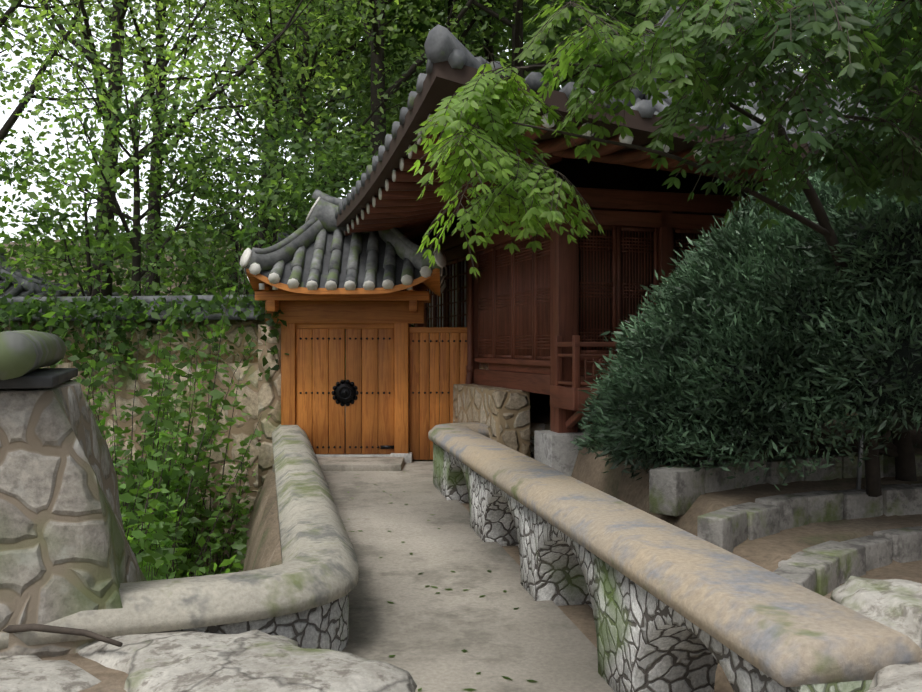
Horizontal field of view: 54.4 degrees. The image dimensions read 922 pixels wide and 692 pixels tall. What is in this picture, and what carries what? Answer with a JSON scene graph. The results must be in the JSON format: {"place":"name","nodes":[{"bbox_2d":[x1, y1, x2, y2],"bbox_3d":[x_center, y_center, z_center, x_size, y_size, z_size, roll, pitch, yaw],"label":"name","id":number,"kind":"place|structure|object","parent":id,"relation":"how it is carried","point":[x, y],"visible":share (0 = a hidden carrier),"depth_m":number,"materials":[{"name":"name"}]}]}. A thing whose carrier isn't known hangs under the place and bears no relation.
{"place":"outdoors","nodes":[
{"label":"outdoors","id":0,"kind":"place"},
{"bbox_2d":[0,279,26,296],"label":"house roof deck","id":1,"kind":"structure","parent":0,"point":[9,288],"depth_m":14.91,"materials":[{"name":"grey ceramic"}]},
{"bbox_2d":[0,278,80,296],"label":"roof tiles","id":2,"kind":"object","parent":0,"point":[17,290],"visible":0.17,"depth_m":14.56,"materials":[{"name":"grey ceramic"}]},
{"bbox_2d":[0,0,832,242],"label":"sky","id":3,"kind":"structure","parent":0,"point":[51,138],"materials":[{"name":"white"}]},
{"bbox_2d":[1,228,921,691],"bbox_3d":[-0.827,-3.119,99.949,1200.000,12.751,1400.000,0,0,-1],"label":"ground","id":4,"kind":"structure","parent":0,"point":[263,546],"depth_m":6.43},
{"bbox_2d":[0,247,118,296],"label":"house roof ridges","id":5,"kind":"object","parent":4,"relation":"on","point":[21,279],"visible":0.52,"depth_m":14.96,"materials":[{"name":"grey ceramic"}]},
{"bbox_2d":[0,380,146,657],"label":"rubble wall","id":6,"kind":"structure","parent":4,"relation":"on","point":[65,549],"depth_m":3.77,"materials":[{"name":"stone"}]},
{"bbox_2d":[0,368,77,388],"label":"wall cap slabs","id":7,"kind":"structure","parent":6,"relation":"on","point":[45,377],"depth_m":3.71,"materials":[{"name":"stone"}]},
{"bbox_2d":[0,330,66,379],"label":"capstone","id":8,"kind":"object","parent":7,"relation":"on","point":[23,352],"depth_m":3.61,"materials":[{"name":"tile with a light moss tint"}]},
{"bbox_2d":[4,206,266,580],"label":"shrub stems","id":9,"kind":"object","parent":4,"relation":"on","point":[179,519],"visible":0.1,"depth_m":9.92,"materials":[{"name":"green plant"}]},
{"bbox_2d":[41,363,257,545],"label":"retaining wall","id":10,"kind":"structure","parent":4,"relation":"on","point":[240,431],"depth_m":11.34,"materials":[{"name":"stone"}]},
{"bbox_2d":[0,320,280,362],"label":"wall","id":11,"kind":"structure","parent":10,"relation":"on","point":[240,344],"depth_m":11.54,"materials":[{"name":"beige stone"}]},
{"bbox_2d":[0,302,264,320],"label":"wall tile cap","id":12,"kind":"object","parent":11,"relation":"on","point":[217,315],"visible":0.17,"depth_m":11.40,"materials":[{"name":"grey tile"}]},
{"bbox_2d":[0,294,254,303],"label":"wall ridge tiles","id":13,"kind":"object","parent":12,"relation":"on","point":[148,299],"depth_m":11.74,"materials":[{"name":"grey tile"}]},
{"bbox_2d":[173,593,348,650],"bbox_3d":[-1.851,2.321,7.330,2.486,2.437,7.974,0,0,-1],"label":"wall stone","id":14,"kind":"object","parent":4,"relation":"on","point":[326,626],"visible":0.08,"depth_m":4.26,"materials":[{"name":"grey stone"}]},
{"bbox_2d":[0,424,357,648],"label":"wall cap","id":15,"kind":"object","parent":14,"relation":"on","point":[318,567],"visible":0.94,"depth_m":4.18,"materials":[{"name":"grey stone"}]},
{"bbox_2d":[2,624,122,646],"bbox_3d":[-1.650,1.167,3.647,0.582,0.084,0.065,0,0,5],"label":"dead stick","id":16,"kind":"object","parent":15,"relation":"on","point":[48,629],"visible":1,"depth_m":3.64,"materials":[{"name":"brown wood"}]},
{"bbox_2d":[258,325,280,496],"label":"gate side wall","id":17,"kind":"structure","parent":4,"relation":"on","point":[269,391],"depth_m":10.93,"materials":[{"name":"beige stone"}]},
{"bbox_2d":[281,323,408,453],"bbox_3d":[-1.409,0.470,10.940,1.540,1.700,0.180,0,0,-1],"label":"wooden gate","id":18,"kind":"object","parent":17,"relation":"attached to","point":[375,365],"visible":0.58,"depth_m":10.89,"materials":[{"name":"brown wood"}]},
{"bbox_2d":[255,284,430,328],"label":"lintel","id":19,"kind":"structure","parent":18,"relation":"on","point":[346,311],"depth_m":10.84,"materials":[{"name":"brown wood"}]},
{"bbox_2d":[260,232,420,287],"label":"gate roof deck","id":20,"kind":"structure","parent":19,"relation":"on","point":[287,271],"depth_m":10.50,"materials":[{"name":"grey ceramic"}]},
{"bbox_2d":[245,229,444,287],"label":"roof tiles","id":21,"kind":"object","parent":20,"relation":"on","point":[352,267],"visible":0.44,"depth_m":10.46,"materials":[{"name":"grey ceramic"}]},
{"bbox_2d":[244,189,445,274],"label":"gate roof ridges","id":22,"kind":"object","parent":21,"relation":"on","point":[321,216],"visible":0.56,"depth_m":10.62,"materials":[{"name":"grey ceramic"}]},
{"bbox_2d":[246,268,440,297],"bbox_3d":[-1.349,-0.960,10.941,2.200,0.740,1.480,0,0,-1],"label":"eave board","id":23,"kind":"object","parent":19,"relation":"on","point":[432,282],"depth_m":10.21,"materials":[{"name":"brown wood"}]},
{"bbox_2d":[259,283,412,289],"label":"rafter ends","id":24,"kind":"object","parent":23,"relation":"attached to","point":[261,286],"visible":0.06,"depth_m":10.31,"materials":[{"name":"grey"}]},
{"bbox_2d":[240,197,446,292],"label":"roof tile ends","id":25,"kind":"object","parent":19,"relation":"on","point":[406,279],"visible":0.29,"depth_m":10.17,"materials":[{"name":"grey ceramic"}]},
{"bbox_2d":[299,338,393,448],"bbox_3d":[-1.408,0.574,10.879,1.196,1.352,0.037,0,0,-1],"label":"gate hardware","id":26,"kind":"object","parent":18,"relation":"attached to","point":[344,392],"visible":0.98,"depth_m":10.88,"materials":[{"name":"black metal"}]},
{"bbox_2d":[273,457,613,691],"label":"concrete path","id":27,"kind":"structure","parent":4,"relation":"on","point":[421,632],"depth_m":5.32,"materials":[{"name":"grey concrete"}]},
{"bbox_2d":[315,452,412,462],"bbox_3d":[-1.409,1.380,10.940,1.630,0.160,0.280,0,0,-1],"label":"gate threshold","id":28,"kind":"object","parent":27,"relation":"on","point":[407,457],"visible":0.15,"depth_m":10.83,"materials":[{"name":"grey stone"}]},
{"bbox_2d":[409,333,466,459],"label":"fence planks","id":29,"kind":"object","parent":27,"relation":"on","point":[453,360],"visible":0.73,"depth_m":10.95,"materials":[{"name":"brown wood"}]},
{"bbox_2d":[409,327,466,332],"bbox_3d":[-0.262,-0.195,10.970,0.765,0.070,0.070,0,0,-1],"label":"fence rail","id":30,"kind":"object","parent":29,"relation":"attached to","point":[437,329],"visible":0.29,"depth_m":10.94,"materials":[{"name":"brown wood"}]},
{"bbox_2d":[412,340,466,393],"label":"nail studs","id":31,"kind":"object","parent":29,"relation":"attached to","point":[436,341],"visible":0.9,"depth_m":10.94,"materials":[{"name":"black metal"}]},
{"bbox_2d":[0,197,891,690],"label":"shrub and ivy leaves","id":32,"kind":"object","parent":4,"relation":"on","point":[158,557],"visible":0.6,"depth_m":10.12,"materials":[{"name":"green plant"}]},
{"bbox_2d":[0,0,921,407],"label":"tree foliage","id":33,"kind":"object","parent":4,"relation":"on","point":[408,28],"visible":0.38,"depth_m":14.96,"materials":[{"name":"green plant"}]},
{"bbox_2d":[0,576,921,691],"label":"rocks","id":34,"kind":"object","parent":4,"relation":"on","point":[255,660],"visible":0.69,"depth_m":3.39,"materials":[{"name":"grey stone"}]},
{"bbox_2d":[0,0,921,295],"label":"tree trunks","id":35,"kind":"object","parent":4,"relation":"on","point":[376,100],"visible":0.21,"depth_m":16.83,"materials":[{"name":"brown plant"}]},
{"bbox_2d":[534,430,589,475],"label":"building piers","id":36,"kind":"structure","parent":4,"relation":"on","point":[556,451],"depth_m":8.24,"materials":[{"name":"grey stone"}]},
{"bbox_2d":[429,355,857,456],"bbox_3d":[1.316,1.040,11.720,10.743,1.800,5.275,0,0,38],"label":"stone foundation","id":37,"kind":"object","parent":4,"relation":"on","point":[503,414],"visible":0.1,"depth_m":9.32,"materials":[{"name":"beige stone"}]},
{"bbox_2d":[433,436,871,691],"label":"wall stone","id":38,"kind":"object","parent":4,"relation":"on","point":[647,641],"visible":0.35,"depth_m":4.06,"materials":[{"name":"grey stone"}]},
{"bbox_2d":[428,422,921,686],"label":"wall cap","id":39,"kind":"object","parent":38,"relation":"on","point":[782,631],"visible":0.92,"depth_m":3.27,"materials":[{"name":"beige stone"}]},
{"bbox_2d":[404,0,921,496],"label":"ash tree","id":40,"kind":"object","parent":4,"relation":"on","point":[824,26],"depth_m":4.99,"materials":[{"name":"green plant"}]},
{"bbox_2d":[570,123,921,490],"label":"yew","id":41,"kind":"object","parent":4,"relation":"on","point":[739,245],"depth_m":6.09,"materials":[{"name":"green plant"}]},
{"bbox_2d":[623,201,921,464],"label":"yew","id":42,"kind":"object","parent":4,"relation":"on","point":[903,352],"visible":0.15,"depth_m":5.82,"materials":[{"name":"green plant"}]},
{"bbox_2d":[707,416,862,488],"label":"yew support poles","id":43,"kind":"object","parent":4,"relation":"on","point":[859,474],"visible":0.08,"depth_m":6.51,"materials":[{"name":"brown wood"}]},
{"bbox_2d":[649,453,921,595],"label":"stone garden tiers","id":44,"kind":"object","parent":4,"relation":"on","point":[824,568],"visible":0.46,"depth_m":6.02,"materials":[{"name":"stone"}]},
{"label":"building","id":45,"kind":"object","parent":4,"relation":"on","visible":0},
{"bbox_2d":[465,230,473,383],"bbox_3d":[0.100,-0.160,10.920,0.095,2.500,0.146,0,0,36],"label":"post","id":46,"kind":"object","parent":45,"relation":"attached to","point":[469,369],"visible":0.67,"depth_m":10.90,"materials":[{"name":"brown wood"}]},
{"bbox_2d":[415,193,672,432],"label":"wooden column","id":47,"kind":"structure","parent":45,"relation":"on","point":[563,290],"depth_m":8.37,"materials":[{"name":"brown wood"}]},
{"bbox_2d":[345,114,780,239],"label":"roof rafters","id":48,"kind":"object","parent":45,"relation":"on","point":[403,209],"visible":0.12,"depth_m":8.47,"materials":[{"name":"brown wood"}]},
{"bbox_2d":[336,61,824,245],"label":"roof soffit","id":49,"kind":"structure","parent":45,"relation":"on","point":[443,80],"depth_m":7.83,"materials":[{"name":"brown wood"}]},
{"bbox_2d":[344,113,771,235],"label":"roof rafter ends","id":50,"kind":"object","parent":49,"relation":"attached to","point":[627,139],"visible":0.35,"depth_m":7.50,"materials":[{"name":"paint"}]},
{"bbox_2d":[335,49,872,217],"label":"roof tiles","id":51,"kind":"object","parent":49,"relation":"on","point":[457,58],"visible":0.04,"depth_m":7.29,"materials":[{"name":"grey ceramic"}]},
{"bbox_2d":[642,79,756,112],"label":"roof deck","id":52,"kind":"structure","parent":49,"relation":"on","point":[664,100],"depth_m":10.58,"materials":[{"name":"tile"}]},
{"bbox_2d":[277,6,873,242],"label":"roof ridges","id":53,"kind":"object","parent":52,"relation":"on","point":[441,43],"visible":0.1,"depth_m":6.44,"materials":[{"name":"tile"}]},
{"bbox_2d":[424,187,754,410],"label":"wooden beams","id":54,"kind":"structure","parent":45,"relation":"on","point":[618,207],"depth_m":8.71,"materials":[{"name":"brown wood"}]},
{"bbox_2d":[409,256,466,344],"bbox_3d":[-0.667,-0.580,13.998,0.040,1.140,5.644,0,0,-17],"label":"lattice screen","id":55,"kind":"object","parent":54,"relation":"attached to","point":[446,303],"visible":0.25,"depth_m":12.19,"materials":[{"name":"brown wood"}]},
{"bbox_2d":[427,260,465,342],"bbox_3d":[-0.634,-0.580,14.008,0.010,1.140,5.650,0,0,-17],"label":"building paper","id":56,"kind":"object","parent":55,"relation":"attached to","point":[449,300],"visible":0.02,"depth_m":12.24,"materials":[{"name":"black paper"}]},
{"bbox_2d":[478,225,721,359],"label":"lattice doors","id":57,"kind":"structure","parent":54,"relation":"on","point":[514,305],"depth_m":8.95,"materials":[{"name":"brown wood"}]},
{"bbox_2d":[579,230,701,349],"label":"lattice window","id":58,"kind":"structure","parent":45,"relation":"on","point":[610,280],"depth_m":8.63,"materials":[{"name":"brown"}]}
]}

